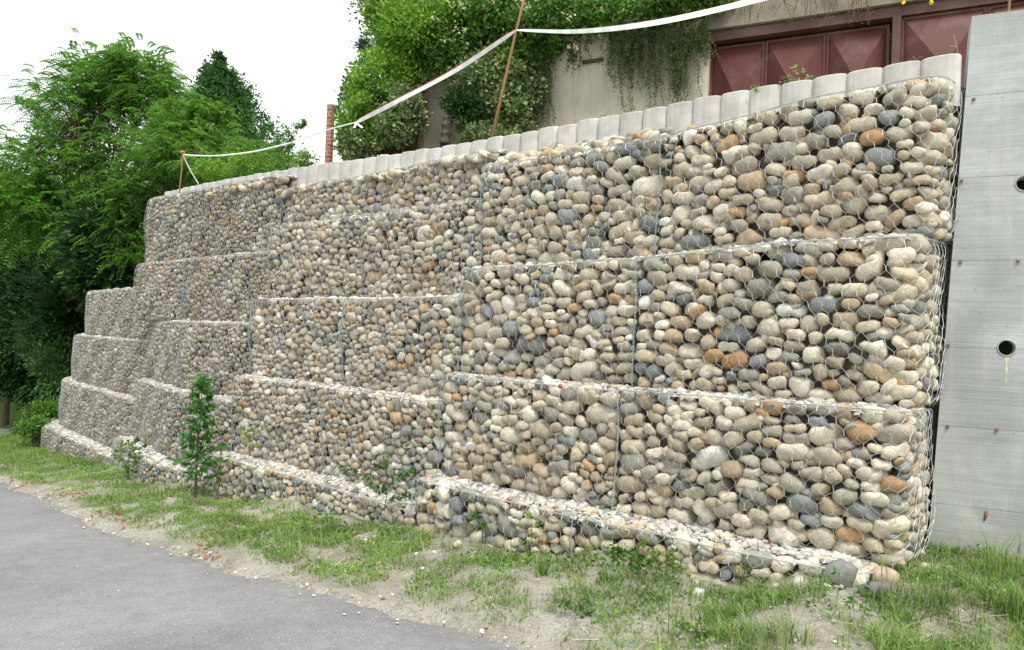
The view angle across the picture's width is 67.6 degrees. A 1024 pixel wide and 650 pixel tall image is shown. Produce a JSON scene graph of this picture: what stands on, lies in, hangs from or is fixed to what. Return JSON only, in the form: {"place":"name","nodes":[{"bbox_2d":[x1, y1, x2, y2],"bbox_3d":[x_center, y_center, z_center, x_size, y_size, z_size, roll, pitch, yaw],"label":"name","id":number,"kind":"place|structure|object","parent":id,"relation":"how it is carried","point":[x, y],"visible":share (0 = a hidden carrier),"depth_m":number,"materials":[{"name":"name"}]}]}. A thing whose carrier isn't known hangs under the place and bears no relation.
{"place":"outdoors","nodes":[
{"label":"outdoors","id":0,"kind":"place"},
{"bbox_2d":[0,0,388,239],"label":"sky","id":1,"kind":"structure","parent":0,"point":[297,53],"materials":[{"name":"white"}]},
{"bbox_2d":[0,428,517,649],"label":"road","id":2,"kind":"structure","parent":0,"point":[53,596],"depth_m":5.07,"materials":[{"name":"asphalt"}]},
{"bbox_2d":[0,479,534,649],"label":"road grit","id":3,"kind":"object","parent":2,"relation":"on","point":[481,631],"visible":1,"depth_m":6.11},
{"bbox_2d":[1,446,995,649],"bbox_3d":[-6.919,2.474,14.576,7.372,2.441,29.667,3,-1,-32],"label":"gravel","id":4,"kind":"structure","parent":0,"point":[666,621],"depth_m":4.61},
{"bbox_2d":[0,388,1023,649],"bbox_3d":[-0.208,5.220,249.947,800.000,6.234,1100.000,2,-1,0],"label":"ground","id":5,"kind":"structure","parent":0,"point":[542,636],"depth_m":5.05,"materials":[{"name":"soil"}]},
{"bbox_2d":[7,392,59,444],"bbox_3d":[-10.791,2.256,17.455,1.102,1.398,2.469,3,-1,-21],"label":"shrub","id":6,"kind":"object","parent":5,"relation":"on","point":[42,413],"visible":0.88,"depth_m":17.35,"materials":[{"name":"green plant"}]},
{"bbox_2d":[0,225,70,417],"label":"dark tree","id":7,"kind":"object","parent":5,"relation":"on","point":[7,318],"visible":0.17,"depth_m":24.66,"materials":[{"name":"green plant"}]},
{"bbox_2d":[0,307,72,401],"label":"shrub","id":8,"kind":"object","parent":5,"relation":"on","point":[57,371],"visible":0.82,"depth_m":20.86,"materials":[{"name":"green plant"}]},
{"bbox_2d":[3,220,86,365],"bbox_3d":[-12.241,-0.410,23.076,4.885,7.512,6.052,2,-1,0],"label":"dark tree","id":9,"kind":"object","parent":5,"relation":"on","point":[59,309],"visible":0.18,"depth_m":21.38,"materials":[{"name":"green plant"}]},
{"bbox_2d":[0,144,122,304],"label":"dark tree","id":10,"kind":"object","parent":5,"relation":"on","point":[16,270],"visible":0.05,"depth_m":25.46,"materials":[{"name":"green plant"}]},
{"bbox_2d":[41,422,87,455],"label":"gabion","id":11,"kind":"object","parent":5,"relation":"on","point":[57,436],"visible":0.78,"depth_m":15.88,"materials":[{"name":"stone"}]},
{"bbox_2d":[58,378,101,436],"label":"gabion","id":12,"kind":"object","parent":11,"relation":"on","point":[74,404],"visible":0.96,"depth_m":15.96,"materials":[{"name":"stone"}]},
{"bbox_2d":[71,333,113,387],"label":"gabion","id":13,"kind":"object","parent":12,"relation":"on","point":[87,357],"visible":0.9,"depth_m":16.05,"materials":[{"name":"stone"}]},
{"bbox_2d":[85,288,120,336],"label":"gabion","id":14,"kind":"object","parent":13,"relation":"on","point":[100,313],"visible":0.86,"depth_m":16.34,"materials":[{"name":"stone"}]},
{"bbox_2d":[27,168,154,314],"bbox_3d":[-10.179,-0.485,19.711,2.957,7.173,5.080,2,-1,0],"label":"dark tree","id":15,"kind":"object","parent":5,"relation":"on","point":[80,281],"visible":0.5,"depth_m":18.20,"materials":[{"name":"green plant"}]},
{"bbox_2d":[68,437,114,464],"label":"gabion","id":16,"kind":"object","parent":5,"relation":"on","point":[83,445],"visible":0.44,"depth_m":14.26,"materials":[{"name":"stone"}]},
{"bbox_2d":[87,388,136,446],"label":"gabion","id":17,"kind":"object","parent":16,"relation":"on","point":[110,414],"visible":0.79,"depth_m":14.19,"materials":[{"name":"stone"}]},
{"bbox_2d":[101,337,151,396],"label":"gabion","id":18,"kind":"object","parent":17,"relation":"on","point":[125,363],"visible":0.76,"depth_m":14.29,"materials":[{"name":"stone"}]},
{"bbox_2d":[113,287,152,339],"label":"gabion","id":19,"kind":"object","parent":18,"relation":"on","point":[128,324],"visible":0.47,"depth_m":14.99,"materials":[{"name":"stone"}]},
{"bbox_2d":[0,28,208,281],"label":"locust tree","id":20,"kind":"object","parent":5,"relation":"on","point":[119,78],"visible":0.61,"depth_m":20.06,"materials":[{"name":"green plant"}]},
{"bbox_2d":[69,210,146,286],"bbox_3d":[-9.617,0.232,18.360,2.419,6.080,1.638,2,-1,30],"label":"locust sapling","id":21,"kind":"object","parent":5,"relation":"on","point":[109,225],"visible":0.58,"depth_m":18.06,"materials":[{"name":"green plant"}]},
{"bbox_2d":[112,435,146,479],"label":"weed plant","id":22,"kind":"object","parent":5,"relation":"on","point":[126,466],"visible":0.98,"depth_m":11.09,"materials":[{"name":"green plant"}]},
{"bbox_2d":[110,435,159,474],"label":"gabion","id":23,"kind":"object","parent":5,"relation":"on","point":[148,449],"visible":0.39,"depth_m":12.19,"materials":[{"name":"stone"}]},
{"bbox_2d":[131,378,180,453],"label":"gabion","id":24,"kind":"object","parent":23,"relation":"on","point":[148,407],"visible":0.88,"depth_m":12.21,"materials":[{"name":"stone"}]},
{"bbox_2d":[146,320,191,386],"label":"gabion","id":25,"kind":"object","parent":24,"relation":"on","point":[162,355],"visible":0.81,"depth_m":12.34,"materials":[{"name":"stone"}]},
{"bbox_2d":[133,258,190,321],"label":"gabion","id":26,"kind":"object","parent":25,"relation":"on","point":[158,285],"visible":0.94,"depth_m":12.77,"materials":[{"name":"stone"}]},
{"bbox_2d":[144,190,202,261],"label":"gabion","id":27,"kind":"object","parent":26,"relation":"on","point":[169,231],"visible":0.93,"depth_m":12.89,"materials":[{"name":"stone"}]},
{"bbox_2d":[2,479,325,569],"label":"leaf litter","id":28,"kind":"object","parent":5,"relation":"on","point":[119,513],"visible":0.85,"depth_m":8.06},
{"bbox_2d":[136,454,212,493],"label":"gabion","id":29,"kind":"object","parent":5,"relation":"on","point":[162,466],"visible":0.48,"depth_m":10.60,"materials":[{"name":"stone"}]},
{"bbox_2d":[159,387,238,468],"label":"gabion","id":30,"kind":"object","parent":29,"relation":"on","point":[176,400],"visible":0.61,"depth_m":10.80,"materials":[{"name":"stone"}]},
{"bbox_2d":[176,320,255,395],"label":"gabion","id":31,"kind":"object","parent":30,"relation":"on","point":[217,351],"visible":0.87,"depth_m":10.71,"materials":[{"name":"stone"}]},
{"bbox_2d":[180,250,280,321],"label":"gabion","id":32,"kind":"object","parent":31,"relation":"on","point":[227,287],"visible":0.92,"depth_m":11.12,"materials":[{"name":"stone"}]},
{"bbox_2d":[191,174,296,257],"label":"gabion","id":33,"kind":"object","parent":32,"relation":"on","point":[240,222],"visible":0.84,"depth_m":11.24,"materials":[{"name":"stone"}]},
{"bbox_2d":[75,84,298,285],"bbox_3d":[-7.742,-3.428,19.215,5.456,5.337,3.851,2,-1,0],"label":"locust tree","id":34,"kind":"object","parent":5,"relation":"on","point":[179,135],"visible":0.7,"depth_m":18.62,"materials":[{"name":"green plant"}]},
{"bbox_2d":[166,373,228,497],"bbox_3d":[-3.723,1.313,9.082,0.638,1.506,0.565,2,-1,24],"label":"sapling","id":35,"kind":"object","parent":5,"relation":"on","point":[201,381],"visible":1,"depth_m":9.06,"materials":[{"name":"green plant"}]},
{"bbox_2d":[154,48,305,178],"bbox_3d":[-9.297,-5.269,25.152,6.319,7.510,5.819,2,-1,0],"label":"conifer tree","id":36,"kind":"object","parent":5,"relation":"on","point":[218,78],"visible":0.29,"depth_m":24.68,"materials":[{"name":"green plant"}]},
{"bbox_2d":[206,450,328,502],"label":"gabion","id":37,"kind":"object","parent":5,"relation":"on","point":[249,475],"visible":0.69,"depth_m":8.99,"materials":[{"name":"stone"}]},
{"bbox_2d":[230,374,342,472],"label":"gabion","id":38,"kind":"object","parent":37,"relation":"on","point":[284,415],"visible":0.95,"depth_m":9.18,"materials":[{"name":"stone"}]},
{"bbox_2d":[248,296,351,384],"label":"gabion","id":39,"kind":"object","parent":38,"relation":"on","point":[296,338],"visible":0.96,"depth_m":9.36,"materials":[{"name":"stone"}]},
{"bbox_2d":[267,214,373,297],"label":"gabion","id":40,"kind":"object","parent":39,"relation":"on","point":[317,258],"visible":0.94,"depth_m":9.54,"materials":[{"name":"stone"}]},
{"bbox_2d":[279,173,381,224],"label":"gabion","id":41,"kind":"object","parent":40,"relation":"on","point":[349,199],"visible":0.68,"depth_m":9.64,"materials":[{"name":"stone"}]},
{"bbox_2d":[295,473,418,527],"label":"gabion","id":42,"kind":"object","parent":5,"relation":"on","point":[324,492],"visible":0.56,"depth_m":7.72,"materials":[{"name":"stone"}]},
{"bbox_2d":[338,456,416,511],"bbox_3d":[-1.251,1.502,7.210,0.759,0.492,0.655,2,-1,0],"label":"weed plant","id":43,"kind":"object","parent":42,"relation":"on","point":[400,475],"visible":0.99,"depth_m":7.15,"materials":[{"name":"green plant"}]},
{"bbox_2d":[320,384,453,499],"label":"gabion","id":44,"kind":"object","parent":42,"relation":"on","point":[365,427],"visible":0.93,"depth_m":7.84,"materials":[{"name":"stone"}]},
{"bbox_2d":[339,293,470,397],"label":"gabion","id":45,"kind":"object","parent":44,"relation":"on","point":[408,344],"visible":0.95,"depth_m":8.00,"materials":[{"name":"stone"}]},
{"bbox_2d":[359,198,496,297],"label":"gabion","id":46,"kind":"object","parent":45,"relation":"on","point":[431,249],"visible":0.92,"depth_m":8.21,"materials":[{"name":"stone"}]},
{"bbox_2d":[372,148,506,212],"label":"gabion","id":47,"kind":"object","parent":46,"relation":"on","point":[437,185],"visible":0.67,"depth_m":8.34,"materials":[{"name":"stone"}]},
{"bbox_2d":[490,0,524,137],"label":"wooden stick","id":48,"kind":"object","parent":47,"relation":"on","point":[505,78],"visible":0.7,"depth_m":8.11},
{"bbox_2d":[183,0,765,183],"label":"barrier tape","id":49,"kind":"object","parent":48,"relation":"attached to","point":[741,3],"visible":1,"depth_m":7.99,"materials":[{"name":"plastic"}]},
{"bbox_2d":[20,438,920,625],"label":"foot weeds","id":50,"kind":"object","parent":5,"relation":"on","point":[678,571],"visible":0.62,"depth_m":5.48,"materials":[{"name":"green plant"}]},
{"bbox_2d":[0,463,1001,645],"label":"soil clods","id":51,"kind":"object","parent":5,"relation":"on","point":[544,593],"visible":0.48,"depth_m":4.99,"materials":[{"name":"soil"}]},
{"bbox_2d":[409,472,604,557],"bbox_3d":[0.032,1.734,6.689,1.866,0.680,0.914,1,-1,41],"label":"gabion","id":52,"kind":"object","parent":5,"relation":"on","point":[443,501],"visible":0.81,"depth_m":6.36,"materials":[{"name":"stone"}]},
{"bbox_2d":[436,371,636,509],"bbox_3d":[0.321,0.949,6.872,2.009,1.030,0.920,1,-1,41],"label":"gabion","id":53,"kind":"object","parent":52,"relation":"on","point":[546,435],"visible":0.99,"depth_m":6.48,"materials":[{"name":"stone"}]},
{"bbox_2d":[456,256,647,385],"bbox_3d":[0.501,-0.034,7.032,2.010,1.101,0.920,1,-1,41],"label":"gabion","id":54,"kind":"object","parent":53,"relation":"on","point":[558,320],"visible":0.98,"depth_m":6.64,"materials":[{"name":"stone"}]},
{"bbox_2d":[479,137,671,270],"bbox_3d":[0.702,-1.047,7.217,2.020,1.102,0.919,1,-1,41],"label":"gabion","id":55,"kind":"object","parent":54,"relation":"on","point":[595,205],"visible":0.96,"depth_m":6.83,"materials":[{"name":"stone"}]},
{"bbox_2d":[503,134,520,154],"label":"edging block","id":56,"kind":"structure","parent":55,"relation":"on","point":[511,142],"depth_m":7.78,"materials":[{"name":"concrete"}]},
{"bbox_2d":[520,131,538,153],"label":"edging block","id":57,"kind":"structure","parent":55,"relation":"on","point":[529,141],"depth_m":7.62,"materials":[{"name":"concrete"}]},
{"bbox_2d":[197,101,888,199],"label":"loose cobbles","id":58,"kind":"object","parent":55,"relation":"on","point":[448,161],"visible":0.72,"depth_m":7.69,"materials":[{"name":"stone"}]},
{"bbox_2d":[538,126,557,151],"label":"edging block","id":59,"kind":"structure","parent":55,"relation":"on","point":[548,136],"depth_m":7.46,"materials":[{"name":"concrete"}]},
{"bbox_2d":[557,124,577,145],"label":"edging block","id":60,"kind":"structure","parent":55,"relation":"on","point":[567,135],"depth_m":7.28,"materials":[{"name":"concrete"}]},
{"bbox_2d":[577,118,598,142],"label":"edging block","id":61,"kind":"structure","parent":55,"relation":"on","point":[587,128],"depth_m":7.12,"materials":[{"name":"concrete"}]},
{"bbox_2d":[598,115,619,139],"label":"edging block","id":62,"kind":"structure","parent":55,"relation":"on","point":[608,126],"depth_m":6.95,"materials":[{"name":"concrete"}]},
{"bbox_2d":[619,111,642,137],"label":"edging block","id":63,"kind":"structure","parent":55,"relation":"on","point":[631,122],"depth_m":6.78,"materials":[{"name":"concrete"}]},
{"bbox_2d":[643,106,666,130],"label":"edging block","id":64,"kind":"structure","parent":55,"relation":"on","point":[655,118],"depth_m":6.61,"materials":[{"name":"concrete"}]},
{"bbox_2d":[2,433,1018,649],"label":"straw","id":65,"kind":"object","parent":5,"relation":"on","point":[617,585],"visible":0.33,"depth_m":4.39,"materials":[{"name":"plant"}]},
{"bbox_2d":[0,425,1023,649],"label":"grass","id":66,"kind":"structure","parent":5,"relation":"on","point":[901,640],"depth_m":4.85,"materials":[{"name":"plant"}]},
{"bbox_2d":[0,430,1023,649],"bbox_3d":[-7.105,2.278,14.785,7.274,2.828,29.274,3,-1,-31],"label":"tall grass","id":67,"kind":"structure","parent":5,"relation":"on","point":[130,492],"depth_m":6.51,"materials":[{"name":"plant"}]},
{"bbox_2d":[604,538,655,572],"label":"weed plant","id":68,"kind":"object","parent":5,"relation":"on","point":[639,561],"visible":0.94,"depth_m":5.20,"materials":[{"name":"green plant"}]},
{"bbox_2d":[668,610,716,638],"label":"weed plant","id":69,"kind":"object","parent":5,"relation":"on","point":[687,625],"visible":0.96,"depth_m":4.16,"materials":[{"name":"green plant"}]},
{"bbox_2d":[570,506,891,587],"bbox_3d":[1.530,1.764,5.434,2.163,0.675,0.919,1,-1,39],"label":"gabion","id":70,"kind":"object","parent":5,"relation":"on","point":[709,553],"visible":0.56,"depth_m":5.19,"materials":[{"name":"stone"}]},
{"bbox_2d":[611,386,935,567],"bbox_3d":[1.866,0.991,5.586,2.104,1.025,0.919,1,-1,39],"label":"gabion","id":71,"kind":"object","parent":70,"relation":"on","point":[848,478],"visible":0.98,"depth_m":5.15,"materials":[{"name":"stone"}]},
{"bbox_2d":[631,233,950,408],"bbox_3d":[2.050,-0.042,5.747,2.126,1.179,0.919,1,-1,39],"label":"gabion","id":72,"kind":"object","parent":71,"relation":"on","point":[856,326],"visible":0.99,"depth_m":5.32,"materials":[{"name":"stone"}]},
{"bbox_2d":[654,75,964,263],"bbox_3d":[2.282,-1.123,5.910,2.155,1.272,0.918,1,-1,39],"label":"gabion","id":73,"kind":"object","parent":72,"relation":"on","point":[847,170],"visible":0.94,"depth_m":5.48,"materials":[{"name":"stone"}]},
{"bbox_2d":[666,101,692,135],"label":"edging block","id":74,"kind":"structure","parent":73,"relation":"on","point":[679,116],"depth_m":6.45,"materials":[{"name":"concrete"}]},
{"bbox_2d":[692,95,720,138],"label":"edging block","id":75,"kind":"structure","parent":73,"relation":"on","point":[706,109],"depth_m":6.30,"materials":[{"name":"concrete"}]},
{"bbox_2d":[720,90,749,133],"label":"edging block","id":76,"kind":"structure","parent":73,"relation":"on","point":[734,104],"depth_m":6.15,"materials":[{"name":"concrete"}]},
{"bbox_2d":[749,85,780,127],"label":"edging block","id":77,"kind":"structure","parent":73,"relation":"on","point":[765,97],"depth_m":6.00,"materials":[{"name":"concrete"}]},
{"bbox_2d":[780,80,812,124],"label":"edging block","id":78,"kind":"structure","parent":73,"relation":"on","point":[793,91],"depth_m":5.85,"materials":[{"name":"concrete"}]},
{"bbox_2d":[812,73,846,113],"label":"edging block","id":79,"kind":"structure","parent":73,"relation":"on","point":[827,84],"depth_m":5.70,"materials":[{"name":"concrete"}]},
{"bbox_2d":[847,67,882,109],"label":"edging block","id":80,"kind":"structure","parent":73,"relation":"on","point":[863,78],"depth_m":5.54,"materials":[{"name":"concrete"}]},
{"bbox_2d":[882,61,920,104],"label":"edging block","id":81,"kind":"structure","parent":73,"relation":"on","point":[906,70],"depth_m":5.39,"materials":[{"name":"concrete"}]},
{"bbox_2d":[920,53,961,108],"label":"edging block","id":82,"kind":"structure","parent":73,"relation":"on","point":[948,65],"depth_m":5.22,"materials":[{"name":"concrete"}]},
{"bbox_2d":[820,559,857,587],"bbox_3d":[1.990,1.532,4.656,0.210,0.230,0.197,2,-1,20],"label":"loose stone","id":83,"kind":"object","parent":5,"relation":"on","point":[852,569],"visible":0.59,"depth_m":4.57,"materials":[{"name":"stone"}]},
{"bbox_2d":[857,581,893,598],"bbox_3d":[2.095,1.537,4.416,0.206,0.150,0.164,2,-1,0],"label":"loose stone","id":84,"kind":"object","parent":5,"relation":"on","point":[872,585],"visible":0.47,"depth_m":4.35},
{"bbox_2d":[870,566,900,584],"bbox_3d":[2.252,1.519,4.612,0.174,0.125,0.118,2,-1,0],"label":"loose stone","id":85,"kind":"object","parent":5,"relation":"on","point":[876,573],"visible":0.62,"depth_m":4.57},
{"bbox_2d":[926,9,1023,561],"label":"concrete retaining wall","id":86,"kind":"structure","parent":5,"relation":"on","point":[978,465],"depth_m":5.09,"materials":[{"name":"grey concrete"}]},
{"bbox_2d":[962,525,1023,582],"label":"grass tuft","id":87,"kind":"object","parent":5,"relation":"on","point":[995,563],"visible":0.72,"depth_m":4.49,"materials":[{"name":"plant"}]},
{"bbox_2d":[986,573,1023,624],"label":"grass tuft","id":88,"kind":"object","parent":5,"relation":"on","point":[1019,606],"visible":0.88,"depth_m":4.05,"materials":[{"name":"plant"}]},
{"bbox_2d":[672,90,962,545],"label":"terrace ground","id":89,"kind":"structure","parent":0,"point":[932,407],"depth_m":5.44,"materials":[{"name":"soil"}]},
{"bbox_2d":[189,142,320,181],"bbox_3d":[-4.923,-3.067,14.651,2.391,0.882,1.212,2,-1,-8],"label":"shrub","id":90,"kind":"object","parent":89,"relation":"on","point":[214,169],"visible":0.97,"depth_m":14.53,"materials":[{"name":"green plant"}]},
{"bbox_2d":[261,119,306,170],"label":"shrub","id":91,"kind":"object","parent":89,"relation":"on","point":[288,147],"visible":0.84,"depth_m":15.45,"materials":[{"name":"green plant"}]},
{"bbox_2d":[325,104,334,163],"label":"brick pillar","id":92,"kind":"structure","parent":89,"relation":"on","point":[329,145],"depth_m":14.52,"materials":[{"name":"brick"}]},
{"bbox_2d":[345,0,407,154],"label":"background tree","id":93,"kind":"object","parent":89,"relation":"on","point":[362,43],"visible":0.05,"depth_m":15.89,"materials":[{"name":"plant"}]},
{"bbox_2d":[332,77,433,160],"bbox_3d":[-2.040,-2.803,11.957,1.582,2.082,1.281,2,-1,0],"label":"variegated shrub","id":94,"kind":"object","parent":89,"relation":"on","point":[405,116],"visible":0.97,"depth_m":11.76,"materials":[{"name":"green plant"}]},
{"bbox_2d":[439,108,452,147],"bbox_3d":[-1.087,-3.241,12.658,0.211,0.900,0.194,2,-1,0],"label":"furled parasol","id":95,"kind":"object","parent":89,"relation":"on","point":[445,140],"visible":0.66,"depth_m":12.59,"materials":[{"name":"grey fabric"}]},
{"bbox_2d":[442,40,551,144],"bbox_3d":[-0.292,-3.027,11.830,1.696,2.806,1.580,2,-1,25],"label":"variegated shrub","id":96,"kind":"object","parent":89,"relation":"on","point":[518,94],"visible":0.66,"depth_m":11.63,"materials":[{"name":"green plant"}]},
{"bbox_2d":[434,79,488,123],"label":"ivy clump","id":97,"kind":"object","parent":96,"relation":"attached to","point":[454,99],"visible":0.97,"depth_m":11.44,"materials":[{"name":"green plant"}]},
{"bbox_2d":[412,0,1023,149],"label":"garage","id":98,"kind":"structure","parent":89,"relation":"on","point":[765,48],"depth_m":10.72,"materials":[{"name":"beige paint"}]},
{"bbox_2d":[329,0,470,160],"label":"climbing plant","id":99,"kind":"object","parent":98,"relation":"attached to","point":[392,25],"visible":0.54,"depth_m":12.32,"materials":[{"name":"green plant"}]},
{"bbox_2d":[373,63,427,155],"bbox_3d":[-2.155,-3.696,13.145,1.511,2.096,1.423,2,-1,0],"label":"dead stem thicket","id":100,"kind":"object","parent":99,"relation":"attached to","point":[413,146],"visible":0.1,"depth_m":12.60,"materials":[{"name":"plant"}]},
{"bbox_2d":[519,40,559,130],"bbox_3d":[0.301,-3.778,12.086,1.012,1.691,0.506,2,-1,29],"label":"trailing plant","id":101,"kind":"object","parent":98,"relation":"hanging from","point":[540,67],"visible":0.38,"depth_m":11.96,"materials":[{"name":"green plant"}]},
{"bbox_2d":[410,0,738,82],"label":"climbing plant","id":102,"kind":"object","parent":98,"relation":"attached to","point":[483,23],"visible":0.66,"depth_m":11.87,"materials":[{"name":"green plant"}]},
{"bbox_2d":[562,24,593,76],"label":"trailing plant","id":103,"kind":"object","parent":98,"relation":"attached to","point":[570,58],"visible":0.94,"depth_m":11.73,"materials":[{"name":"green plant"}]},
{"bbox_2d":[595,14,720,110],"bbox_3d":[2.127,-3.902,11.202,1.924,1.658,0.524,2,-1,28],"label":"trailing plant","id":104,"kind":"object","parent":98,"relation":"hanging from","point":[634,38],"visible":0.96,"depth_m":11.14,"materials":[{"name":"green plant"}]},
{"bbox_2d":[709,41,765,95],"bbox_3d":[3.146,-2.505,10.899,0.758,3.064,0.270,2,-1,27],"label":"door leaf","id":105,"kind":"structure","parent":98,"relation":"in","point":[739,67],"depth_m":10.91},
{"bbox_2d":[764,33,826,85],"bbox_3d":[3.847,-2.483,10.548,0.794,3.064,0.270,2,-1,27],"label":"door leaf","id":106,"kind":"structure","parent":98,"relation":"in","point":[807,50],"depth_m":10.57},
{"bbox_2d":[726,0,871,27],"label":"trailing plant","id":107,"kind":"object","parent":98,"relation":"hanging from","point":[750,18],"visible":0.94,"depth_m":10.24,"materials":[{"name":"plant"}]},
{"bbox_2d":[825,24,889,74],"bbox_3d":[4.554,-2.461,10.193,0.774,3.064,0.270,2,-1,27],"label":"door leaf","id":108,"kind":"structure","parent":98,"relation":"in","point":[847,51],"depth_m":10.22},
{"bbox_2d":[900,6,987,89],"bbox_3d":[5.411,-2.451,9.663,0.957,3.094,0.270,2,-1,27],"label":"door leaf","id":109,"kind":"structure","parent":98,"relation":"in","point":[927,35],"depth_m":9.73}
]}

